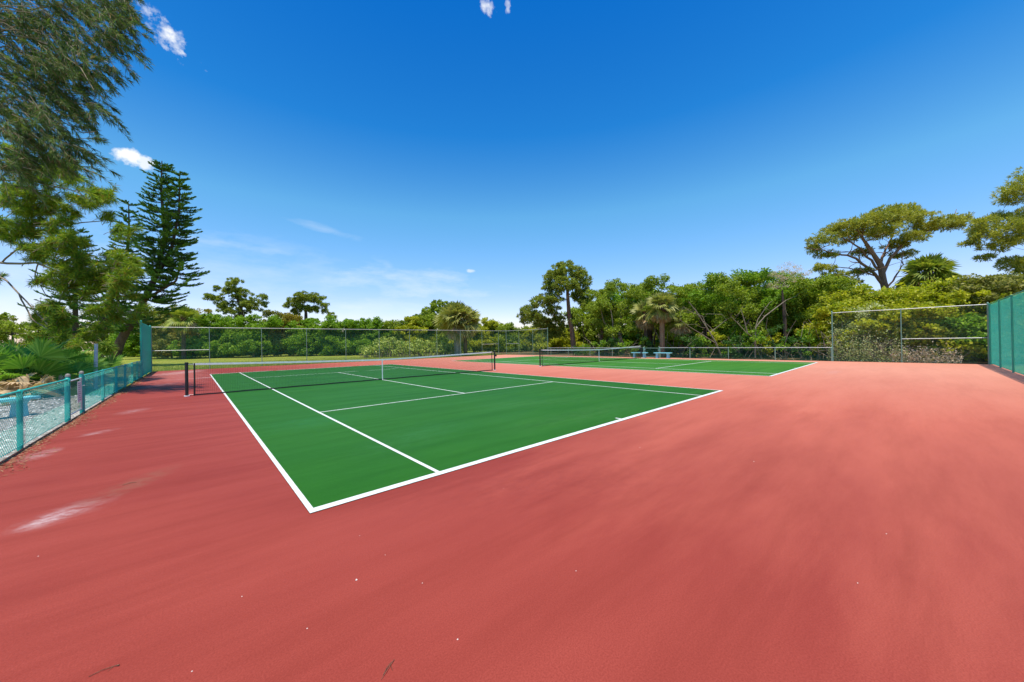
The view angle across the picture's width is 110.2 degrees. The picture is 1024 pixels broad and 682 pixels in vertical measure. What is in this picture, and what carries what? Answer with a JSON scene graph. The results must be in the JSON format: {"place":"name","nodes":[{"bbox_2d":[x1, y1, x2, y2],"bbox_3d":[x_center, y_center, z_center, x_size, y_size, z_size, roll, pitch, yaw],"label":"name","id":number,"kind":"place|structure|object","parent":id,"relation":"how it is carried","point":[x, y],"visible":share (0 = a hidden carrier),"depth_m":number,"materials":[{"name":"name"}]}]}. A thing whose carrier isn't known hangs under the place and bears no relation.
{"place":"outdoors","nodes":[
{"label":"outdoors","id":0,"kind":"place"},
{"bbox_2d":[0,394,112,461],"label":"gravel","id":1,"kind":"structure","parent":0,"point":[46,432],"depth_m":7.98,"materials":[{"name":"gravel"}]},
{"bbox_2d":[0,378,70,457],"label":"chain link fence","id":2,"kind":"object","parent":1,"relation":"on","point":[19,429],"visible":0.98,"depth_m":6.12,"materials":[{"name":"teal metal"}]},
{"bbox_2d":[65,371,84,414],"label":"gate","id":3,"kind":"structure","parent":2,"relation":"attached to","point":[80,391],"depth_m":8.70,"materials":[{"name":"metal"}]},
{"bbox_2d":[0,394,98,448],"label":"broken shells","id":4,"kind":"object","parent":1,"relation":"on","point":[31,417],"visible":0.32,"depth_m":8.74},
{"bbox_2d":[0,355,1023,681],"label":"court surface","id":5,"kind":"object","parent":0,"point":[738,527],"visible":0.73,"depth_m":2.71,"materials":[{"name":"paint"}]},
{"bbox_2d":[0,371,157,475],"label":"leaf litter","id":6,"kind":"object","parent":5,"relation":"on","point":[39,441],"visible":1,"depth_m":7.06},
{"bbox_2d":[184,351,496,396],"bbox_3d":[-5.706,1.178,15.839,13.033,1.120,0.150,-1,0,-42],"label":"tennis net","id":7,"kind":"object","parent":5,"relation":"on","point":[397,371],"visible":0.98,"depth_m":14.05,"materials":[{"name":"black fabric"}]},
{"bbox_2d":[211,364,720,512],"bbox_3d":[-5.728,1.715,15.809,10.970,0.001,23.770,-1,0,-42],"label":"green court","id":8,"kind":"object","parent":5,"relation":"on","point":[321,459],"visible":1,"depth_m":7.74,"materials":[{"name":"paint"}]},
{"bbox_2d":[211,364,723,512],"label":"court lines","id":9,"kind":"object","parent":8,"relation":"on","point":[304,500],"visible":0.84,"depth_m":5.06,"materials":[{"name":"paint"}]},
{"bbox_2d":[539,345,642,366],"bbox_3d":[6.559,1.000,26.860,13.033,1.120,0.150,-1,0,-42],"label":"tennis net","id":10,"kind":"object","parent":5,"relation":"on","point":[611,350],"visible":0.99,"depth_m":26.12,"materials":[{"name":"black fabric"}]},
{"bbox_2d":[457,356,815,375],"bbox_3d":[6.537,1.537,26.830,10.970,0.001,23.770,-1,0,-42],"label":"green court","id":11,"kind":"object","parent":5,"relation":"on","point":[762,368],"visible":1,"depth_m":22.07,"materials":[{"name":"paint"}]},
{"bbox_2d":[0,0,1023,350],"label":"sky","id":12,"kind":"structure","parent":0,"point":[385,159],"materials":[{"name":"blue"}]},
{"bbox_2d":[47,347,1023,397],"bbox_3d":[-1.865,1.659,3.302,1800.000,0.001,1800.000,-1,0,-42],"label":"ground","id":13,"kind":"structure","parent":0,"point":[127,360],"depth_m":46.48,"materials":[{"name":"green plant"}]},
{"bbox_2d":[0,393,53,405],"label":"mulch bed","id":14,"kind":"object","parent":13,"relation":"on","point":[31,399],"depth_m":12.12,"materials":[{"name":"brown plant"}]},
{"bbox_2d":[0,372,73,397],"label":"dead frond heap","id":15,"kind":"object","parent":14,"relation":"on","point":[18,383],"visible":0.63,"depth_m":12.16,"materials":[{"name":"brown plant"}]},
{"bbox_2d":[0,337,105,394],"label":"saw palmetto","id":16,"kind":"object","parent":14,"relation":"on","point":[56,367],"visible":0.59,"depth_m":13.21,"materials":[{"name":"green plant"}]},
{"bbox_2d":[0,348,112,389],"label":"saw palmetto","id":17,"kind":"object","parent":14,"relation":"on","point":[88,360],"visible":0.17,"depth_m":14.79,"materials":[{"name":"green plant"}]},
{"bbox_2d":[0,0,156,211],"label":"she oak","id":18,"kind":"object","parent":14,"relation":"on","point":[64,69],"visible":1,"depth_m":11.83,"materials":[{"name":"green plant"}]},
{"bbox_2d":[0,320,54,347],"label":"distant tree","id":19,"kind":"object","parent":13,"relation":"on","point":[23,326],"visible":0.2,"depth_m":96.29,"materials":[{"name":"green plant"}]},
{"bbox_2d":[14,351,125,388],"bbox_3d":[-19.677,1.497,15.689,3.310,2.122,3.226,-1,0,-9],"label":"saw palmetto","id":20,"kind":"object","parent":13,"relation":"on","point":[116,361],"visible":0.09,"depth_m":16.90,"materials":[{"name":"green plant"}]},
{"bbox_2d":[18,227,138,338],"bbox_3d":[-43.370,-4.550,36.444,11.134,14.467,6.600,-1,0,18],"label":"island pine","id":21,"kind":"object","parent":13,"relation":"on","point":[74,308],"visible":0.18,"depth_m":36.53,"materials":[{"name":"green plant"}]},
{"bbox_2d":[0,141,157,359],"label":"long needled pine","id":22,"kind":"object","parent":13,"relation":"on","point":[76,269],"visible":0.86,"depth_m":17.91,"materials":[{"name":"green plant"}]},
{"bbox_2d":[79,361,142,411],"bbox_3d":[-15.818,1.479,14.533,0.103,1.035,14.753,-1,0,-42],"label":"chain link fence","id":23,"kind":"object","parent":13,"relation":"on","point":[116,373],"visible":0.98,"depth_m":12.05,"materials":[{"name":"teal metal"}]},
{"bbox_2d":[73,198,149,357],"bbox_3d":[-38.754,-5.523,34.946,5.954,16.309,4.578,-1,0,-11],"label":"island pine","id":24,"kind":"object","parent":13,"relation":"on","point":[127,244],"visible":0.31,"depth_m":34.45,"materials":[{"name":"green plant"}]},
{"bbox_2d":[109,311,172,356],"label":"hedge tree","id":25,"kind":"object","parent":13,"relation":"on","point":[132,345],"visible":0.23,"depth_m":57.88,"materials":[{"name":"green plant"}]},
{"bbox_2d":[140,320,151,377],"bbox_3d":[-22.737,0.519,22.217,0.103,3.265,6.103,-1,0,-42],"label":"chain link fence","id":26,"kind":"object","parent":13,"relation":"on","point":[145,344],"visible":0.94,"depth_m":21.50,"materials":[{"name":"fabric"}]},
{"bbox_2d":[102,159,209,362],"bbox_3d":[-33.958,-7.235,34.027,6.251,19.777,9.000,0,-1,-69],"label":"island pine","id":27,"kind":"object","parent":13,"relation":"on","point":[167,235],"visible":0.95,"depth_m":33.60,"materials":[{"name":"green plant"}]},
{"bbox_2d":[137,303,180,358],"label":"hedge tree","id":28,"kind":"object","parent":13,"relation":"on","point":[158,339],"visible":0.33,"depth_m":56.32,"materials":[{"name":"green plant"}]},
{"bbox_2d":[161,305,201,358],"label":"cabbage palm","id":29,"kind":"object","parent":13,"relation":"on","point":[186,312],"visible":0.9,"depth_m":52.77,"materials":[{"name":"green plant"}]},
{"bbox_2d":[152,308,214,358],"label":"hedge tree","id":30,"kind":"object","parent":13,"relation":"on","point":[208,311],"visible":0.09,"depth_m":57.20,"materials":[{"name":"green plant"}]},
{"bbox_2d":[167,313,235,357],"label":"hedge tree","id":31,"kind":"object","parent":13,"relation":"on","point":[203,322],"visible":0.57,"depth_m":55.57,"materials":[{"name":"green plant"}]},
{"bbox_2d":[205,314,249,356],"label":"hedge tree","id":32,"kind":"object","parent":13,"relation":"on","point":[219,321],"visible":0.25,"depth_m":57.03,"materials":[{"name":"green plant"}]},
{"bbox_2d":[202,277,269,318],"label":"pine tree","id":33,"kind":"object","parent":13,"relation":"on","point":[241,302],"visible":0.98,"depth_m":65.50,"materials":[{"name":"green plant"}]},
{"bbox_2d":[220,313,285,356],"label":"hedge tree","id":34,"kind":"object","parent":13,"relation":"on","point":[270,322],"visible":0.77,"depth_m":55.76,"materials":[{"name":"green plant"}]},
{"bbox_2d":[0,353,513,375],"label":"grass","id":35,"kind":"structure","parent":13,"relation":"on","point":[199,366],"depth_m":33.56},
{"bbox_2d":[247,309,290,355],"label":"hedge tree","id":36,"kind":"object","parent":13,"relation":"on","point":[266,313],"visible":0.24,"depth_m":58.59,"materials":[{"name":"green plant"}]},
{"bbox_2d":[267,312,303,355],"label":"hedge tree","id":37,"kind":"object","parent":13,"relation":"on","point":[287,317],"visible":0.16,"depth_m":60.67,"materials":[{"name":"green plant"}]},
{"bbox_2d":[281,316,333,355],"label":"hedge tree","id":38,"kind":"object","parent":13,"relation":"on","point":[311,324],"visible":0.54,"depth_m":57.74,"materials":[{"name":"green plant"}]},
{"bbox_2d":[282,290,337,319],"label":"pine tree","id":39,"kind":"object","parent":13,"relation":"on","point":[299,301],"visible":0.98,"depth_m":67.46,"materials":[{"name":"green plant"}]},
{"bbox_2d":[151,327,505,370],"bbox_3d":[-12.771,0.431,35.266,32.274,3.185,0.066,-1,0,-42],"label":"chain link fence","id":40,"kind":"object","parent":13,"relation":"on","point":[261,336],"visible":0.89,"depth_m":30.23,"materials":[{"name":"grey metal"}]},
{"bbox_2d":[309,315,353,355],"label":"hedge tree","id":41,"kind":"object","parent":13,"relation":"on","point":[330,323],"visible":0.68,"depth_m":56.87,"materials":[{"name":"green plant"}]},
{"bbox_2d":[321,321,371,354],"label":"hedge tree","id":42,"kind":"object","parent":13,"relation":"on","point":[349,334],"visible":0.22,"depth_m":58.41,"materials":[{"name":"green plant"}]},
{"bbox_2d":[341,316,393,353],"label":"hedge tree","id":43,"kind":"object","parent":13,"relation":"on","point":[376,323],"visible":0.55,"depth_m":57.34,"materials":[{"name":"green plant"}]},
{"bbox_2d":[372,335,402,356],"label":"spiky plant","id":44,"kind":"object","parent":13,"relation":"on","point":[385,343],"visible":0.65,"depth_m":45.92,"materials":[{"name":"green plant"}]},
{"bbox_2d":[375,319,411,353],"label":"hedge tree","id":45,"kind":"object","parent":13,"relation":"on","point":[390,325],"visible":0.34,"depth_m":59.51,"materials":[{"name":"green plant"}]},
{"bbox_2d":[386,338,414,356],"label":"spiky plant","id":46,"kind":"object","parent":13,"relation":"on","point":[396,348],"visible":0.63,"depth_m":45.81,"materials":[{"name":"green plant"}]},
{"bbox_2d":[399,337,427,356],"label":"spiky plant","id":47,"kind":"object","parent":13,"relation":"on","point":[416,346],"visible":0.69,"depth_m":45.77,"materials":[{"name":"green plant"}]},
{"bbox_2d":[391,316,436,353],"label":"hedge tree","id":48,"kind":"object","parent":13,"relation":"on","point":[413,325],"visible":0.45,"depth_m":60.44,"materials":[{"name":"green plant"}]},
{"bbox_2d":[412,299,452,317],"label":"oak tree","id":49,"kind":"object","parent":13,"relation":"on","point":[434,307],"visible":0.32,"depth_m":68.92,"materials":[{"name":"green plant"}]},
{"bbox_2d":[416,308,451,346],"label":"hedge tree","id":50,"kind":"object","parent":13,"relation":"on","point":[427,318],"visible":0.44,"depth_m":62.49,"materials":[{"name":"green plant"}]},
{"bbox_2d":[432,300,477,355],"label":"cabbage palm","id":51,"kind":"object","parent":13,"relation":"on","point":[449,312],"visible":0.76,"depth_m":45.02,"materials":[{"name":"green plant"}]},
{"bbox_2d":[447,306,481,355],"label":"cabbage palm","id":52,"kind":"object","parent":13,"relation":"on","point":[474,325],"visible":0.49,"depth_m":46.12,"materials":[{"name":"green plant"}]},
{"bbox_2d":[448,319,496,351],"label":"hedge tree","id":53,"kind":"object","parent":13,"relation":"on","point":[478,334],"visible":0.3,"depth_m":60.04,"materials":[{"name":"green plant"}]},
{"bbox_2d":[506,328,547,354],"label":"chain link fence","id":54,"kind":"object","parent":13,"relation":"on","point":[532,336],"visible":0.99,"depth_m":43.41,"materials":[{"name":"grey metal"}]},
{"bbox_2d":[659,347,831,360],"bbox_3d":[16.536,0.962,26.803,0.103,0.995,11.253,-1,0,-42],"label":"chain link fence","id":55,"kind":"object","parent":13,"relation":"on","point":[774,351],"visible":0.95,"depth_m":26.02,"materials":[{"name":"grey metal"}]},
{"bbox_2d":[831,302,989,363],"bbox_3d":[22.262,-0.302,20.410,0.076,3.265,6.026,-1,0,-42],"label":"chain link fence","id":56,"kind":"object","parent":13,"relation":"on","point":[901,328],"visible":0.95,"depth_m":20.11,"materials":[{"name":"metal"}]},
{"bbox_2d":[988,290,1023,374],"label":"chain link fence","id":57,"kind":"object","parent":13,"relation":"on","point":[998,329],"visible":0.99,"depth_m":15.03,"materials":[{"name":"fabric"}]},
{"bbox_2d":[492,347,1023,365],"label":"forest floor","id":58,"kind":"structure","parent":0,"point":[715,356],"depth_m":31.70,"materials":[{"name":"brown plant"}]},
{"bbox_2d":[471,317,507,351],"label":"hedge tree","id":59,"kind":"object","parent":58,"relation":"on","point":[492,325],"visible":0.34,"depth_m":61.70,"materials":[{"name":"green plant"}]},
{"bbox_2d":[488,322,528,351],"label":"hedge tree","id":60,"kind":"object","parent":58,"relation":"on","point":[506,327],"visible":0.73,"depth_m":60.08,"materials":[{"name":"green plant"}]},
{"bbox_2d":[517,260,594,352],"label":"pine tree","id":61,"kind":"object","parent":58,"relation":"on","point":[557,278],"visible":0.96,"depth_m":47.45,"materials":[{"name":"green plant"}]},
{"bbox_2d":[532,327,583,351],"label":"hedge tree","id":62,"kind":"object","parent":58,"relation":"on","point":[557,343],"visible":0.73,"depth_m":53.85,"materials":[{"name":"green plant"}]},
{"bbox_2d":[559,305,615,348],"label":"background tree","id":63,"kind":"object","parent":58,"relation":"on","point":[589,333],"visible":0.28,"depth_m":58.71,"materials":[{"name":"green plant"}]},
{"bbox_2d":[570,286,630,353],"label":"oak tree","id":64,"kind":"object","parent":58,"relation":"on","point":[588,323],"visible":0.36,"depth_m":44.85,"materials":[{"name":"green plant"}]},
{"bbox_2d":[583,278,654,354],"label":"oak tree","id":65,"kind":"object","parent":58,"relation":"on","point":[603,303],"visible":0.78,"depth_m":39.40,"materials":[{"name":"green plant"}]},
{"bbox_2d":[608,290,656,351],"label":"background tree","id":66,"kind":"object","parent":58,"relation":"on","point":[627,337],"visible":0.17,"depth_m":49.43,"materials":[{"name":"green plant"}]},
{"bbox_2d":[629,299,659,355],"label":"cabbage palm","id":67,"kind":"object","parent":58,"relation":"on","point":[643,324],"visible":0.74,"depth_m":34.83,"materials":[{"name":"green plant"}]},
{"bbox_2d":[635,333,659,355],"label":"understory shrub","id":68,"kind":"object","parent":58,"relation":"on","point":[648,343],"visible":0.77,"depth_m":33.73,"materials":[{"name":"green plant"}]},
{"bbox_2d":[614,273,684,354],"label":"oak tree","id":69,"kind":"object","parent":58,"relation":"on","point":[651,283],"visible":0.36,"depth_m":37.51,"materials":[{"name":"green plant"}]},
{"bbox_2d":[645,291,679,356],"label":"cabbage palm","id":70,"kind":"object","parent":58,"relation":"on","point":[661,315],"visible":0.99,"depth_m":32.06,"materials":[{"name":"green plant"}]},
{"bbox_2d":[629,298,713,351],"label":"background tree","id":71,"kind":"object","parent":58,"relation":"on","point":[669,341],"visible":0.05,"depth_m":44.04,"materials":[{"name":"green plant"}]},
{"bbox_2d":[639,283,713,355],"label":"oak tree","id":72,"kind":"object","parent":58,"relation":"on","point":[679,291],"visible":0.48,"depth_m":32.42,"materials":[{"name":"green plant"}]},
{"bbox_2d":[666,306,694,356],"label":"cabbage palm","id":73,"kind":"object","parent":58,"relation":"on","point":[682,329],"visible":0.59,"depth_m":32.06,"materials":[{"name":"green plant"}]},
{"bbox_2d":[679,333,704,357],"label":"understory shrub","id":74,"kind":"object","parent":58,"relation":"on","point":[687,341],"visible":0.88,"depth_m":30.35,"materials":[{"name":"green plant"}]},
{"bbox_2d":[665,272,751,355],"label":"broadleaf tree","id":75,"kind":"object","parent":58,"relation":"on","point":[707,311],"visible":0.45,"depth_m":32.19,"materials":[{"name":"green plant"}]},
{"bbox_2d":[704,322,734,357],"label":"understory shrub","id":76,"kind":"object","parent":58,"relation":"on","point":[716,333],"visible":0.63,"depth_m":29.92,"materials":[{"name":"green plant"}]},
{"bbox_2d":[718,333,753,358],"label":"understory shrub","id":77,"kind":"object","parent":58,"relation":"on","point":[737,339],"visible":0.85,"depth_m":27.91,"materials":[{"name":"green plant"}]},
{"bbox_2d":[721,324,767,358],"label":"understory shrub","id":78,"kind":"object","parent":58,"relation":"on","point":[760,339],"visible":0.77,"depth_m":27.42,"materials":[{"name":"green plant"}]},
{"bbox_2d":[695,271,795,354],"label":"oak tree","id":79,"kind":"object","parent":58,"relation":"on","point":[751,310],"visible":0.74,"depth_m":29.98,"materials":[{"name":"green plant"}]},
{"bbox_2d":[753,328,783,358],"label":"understory shrub","id":80,"kind":"object","parent":58,"relation":"on","point":[764,352],"visible":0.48,"depth_m":27.55,"materials":[{"name":"green plant"}]},
{"bbox_2d":[720,267,827,356],"bbox_3d":[22.365,-2.546,30.472,7.353,8.177,7.191,-1,0,-42],"label":"broadleaf tree","id":81,"kind":"object","parent":58,"relation":"on","point":[768,293],"visible":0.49,"depth_m":29.48,"materials":[{"name":"green plant"}]},
{"bbox_2d":[759,318,809,359],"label":"understory shrub","id":82,"kind":"object","parent":58,"relation":"on","point":[787,340],"visible":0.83,"depth_m":25.70,"materials":[{"name":"green plant"}]},
{"bbox_2d":[768,262,811,357],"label":"dying tree","id":83,"kind":"object","parent":58,"relation":"on","point":[783,308],"visible":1,"depth_m":27.43,"materials":[{"name":"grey plant"}]},
{"bbox_2d":[776,322,838,359],"bbox_3d":[21.184,-0.008,25.434,3.977,2.806,3.522,-1,0,-42],"label":"understory shrub","id":84,"kind":"object","parent":58,"relation":"on","point":[812,341],"visible":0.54,"depth_m":25.23,"materials":[{"name":"green plant"}]},
{"bbox_2d":[765,272,869,356],"bbox_3d":[23.988,-1.793,28.336,6.134,6.655,6.549,-1,0,-42],"label":"oak tree","id":85,"kind":"object","parent":58,"relation":"on","point":[803,287],"visible":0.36,"depth_m":27.30,"materials":[{"name":"green plant"}]},
{"bbox_2d":[801,319,841,359],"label":"understory shrub","id":86,"kind":"object","parent":58,"relation":"on","point":[814,331],"visible":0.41,"depth_m":24.89,"materials":[{"name":"green plant"}]},
{"bbox_2d":[811,302,872,358],"bbox_3d":[21.831,-0.617,23.730,2.349,3.944,3.152,-1,0,-42],"label":"sea grape bush","id":87,"kind":"object","parent":58,"relation":"on","point":[823,312],"visible":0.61,"depth_m":23.70,"materials":[{"name":"green plant"}]},
{"bbox_2d":[793,284,893,356],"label":"broadleaf tree","id":88,"kind":"object","parent":58,"relation":"on","point":[836,296],"visible":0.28,"depth_m":25.18,"materials":[{"name":"green plant"}]},
{"bbox_2d":[817,314,871,361],"bbox_3d":[21.274,-0.423,22.835,2.742,3.756,1.356,-1,0,40],"label":"brush pile","id":89,"kind":"object","parent":58,"relation":"on","point":[837,356],"visible":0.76,"depth_m":22.78,"materials":[{"name":"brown plant"}]},
{"bbox_2d":[828,301,890,359],"bbox_3d":[22.637,-0.611,23.399,2.373,3.901,3.132,-1,0,-42],"label":"sea grape bush","id":90,"kind":"object","parent":58,"relation":"on","point":[864,311],"visible":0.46,"depth_m":23.17,"materials":[{"name":"green plant"}]},
{"bbox_2d":[839,313,907,362],"bbox_3d":[21.855,-0.157,21.857,1.677,3.016,3.456,-1,0,-42],"label":"bush","id":91,"kind":"object","parent":58,"relation":"on","point":[872,355],"visible":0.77,"depth_m":21.69,"materials":[{"name":"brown plant"}]},
{"bbox_2d":[815,291,932,358],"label":"broadleaf tree","id":92,"kind":"object","parent":58,"relation":"on","point":[888,305],"visible":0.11,"depth_m":23.78,"materials":[{"name":"green plant"}]},
{"bbox_2d":[804,201,974,291],"bbox_3d":[36.634,-6.357,35.386,17.655,15.262,6.442,-1,0,-12],"label":"pine tree","id":93,"kind":"object","parent":58,"relation":"on","point":[896,216],"visible":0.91,"depth_m":34.52,"materials":[{"name":"green plant"}]},
{"bbox_2d":[848,305,934,357],"bbox_3d":[23.249,-0.453,21.984,3.661,3.552,2.207,-1,0,33],"label":"sea grape bush","id":94,"kind":"object","parent":58,"relation":"on","point":[904,311],"visible":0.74,"depth_m":21.80,"materials":[{"name":"green plant"}]},
{"bbox_2d":[860,285,974,359],"bbox_3d":[26.268,-1.025,23.843,6.098,4.934,5.913,-1,0,-42],"label":"broadleaf tree","id":95,"kind":"object","parent":58,"relation":"on","point":[923,296],"visible":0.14,"depth_m":22.47,"materials":[{"name":"green plant"}]},
{"bbox_2d":[886,303,962,359],"bbox_3d":[24.366,-0.487,21.228,2.067,3.573,3.148,-1,0,-42],"label":"sea grape bush","id":96,"kind":"object","parent":58,"relation":"on","point":[917,315],"visible":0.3,"depth_m":21.12,"materials":[{"name":"green plant"}]},
{"bbox_2d":[892,252,961,288],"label":"cabbage palm","id":97,"kind":"object","parent":58,"relation":"on","point":[932,267],"visible":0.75,"depth_m":30.44,"materials":[{"name":"green plant"}]},
{"bbox_2d":[888,341,969,363],"bbox_3d":[23.448,0.705,20.187,1.567,1.555,3.470,-1,0,-42],"label":"brush pile","id":98,"kind":"object","parent":58,"relation":"on","point":[908,357],"visible":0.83,"depth_m":20.08,"materials":[{"name":"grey plant"}]},
{"bbox_2d":[905,301,993,362],"bbox_3d":[24.775,-0.522,20.281,2.340,3.621,3.541,-1,0,-34],"label":"sea grape bush","id":99,"kind":"object","parent":58,"relation":"on","point":[943,333],"visible":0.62,"depth_m":20.13,"materials":[{"name":"green plant"}]},
{"bbox_2d":[923,312,994,362],"bbox_3d":[25.131,-0.157,19.992,2.088,2.876,3.229,-1,0,-42],"label":"sea grape bush","id":100,"kind":"object","parent":58,"relation":"on","point":[949,321],"visible":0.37,"depth_m":19.71,"materials":[{"name":"green plant"}]},
{"bbox_2d":[910,275,1016,360],"bbox_3d":[27.570,-1.398,21.801,5.620,5.636,5.741,-1,0,-42],"label":"broadleaf tree","id":101,"kind":"object","parent":58,"relation":"on","point":[956,294],"visible":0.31,"depth_m":21.18,"materials":[{"name":"green plant"}]},
{"bbox_2d":[940,271,1023,359],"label":"broadleaf tree","id":102,"kind":"object","parent":58,"relation":"on","point":[1007,283],"visible":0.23,"depth_m":20.58,"materials":[{"name":"green plant"}]},
{"bbox_2d":[954,298,1023,363],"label":"sea grape bush","id":103,"kind":"object","parent":58,"relation":"on","point":[979,336],"visible":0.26,"depth_m":19.07,"materials":[{"name":"green plant"}]},
{"bbox_2d":[955,166,1023,274],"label":"pine tree","id":104,"kind":"object","parent":58,"relation":"on","point":[979,228],"visible":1,"depth_m":22.91,"materials":[{"name":"green plant"}]},
{"bbox_2d":[966,280,1022,357],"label":"broadleaf tree","id":105,"kind":"object","parent":58,"relation":"on","point":[991,297],"visible":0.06,"depth_m":20.41,"materials":[{"name":"green plant"}]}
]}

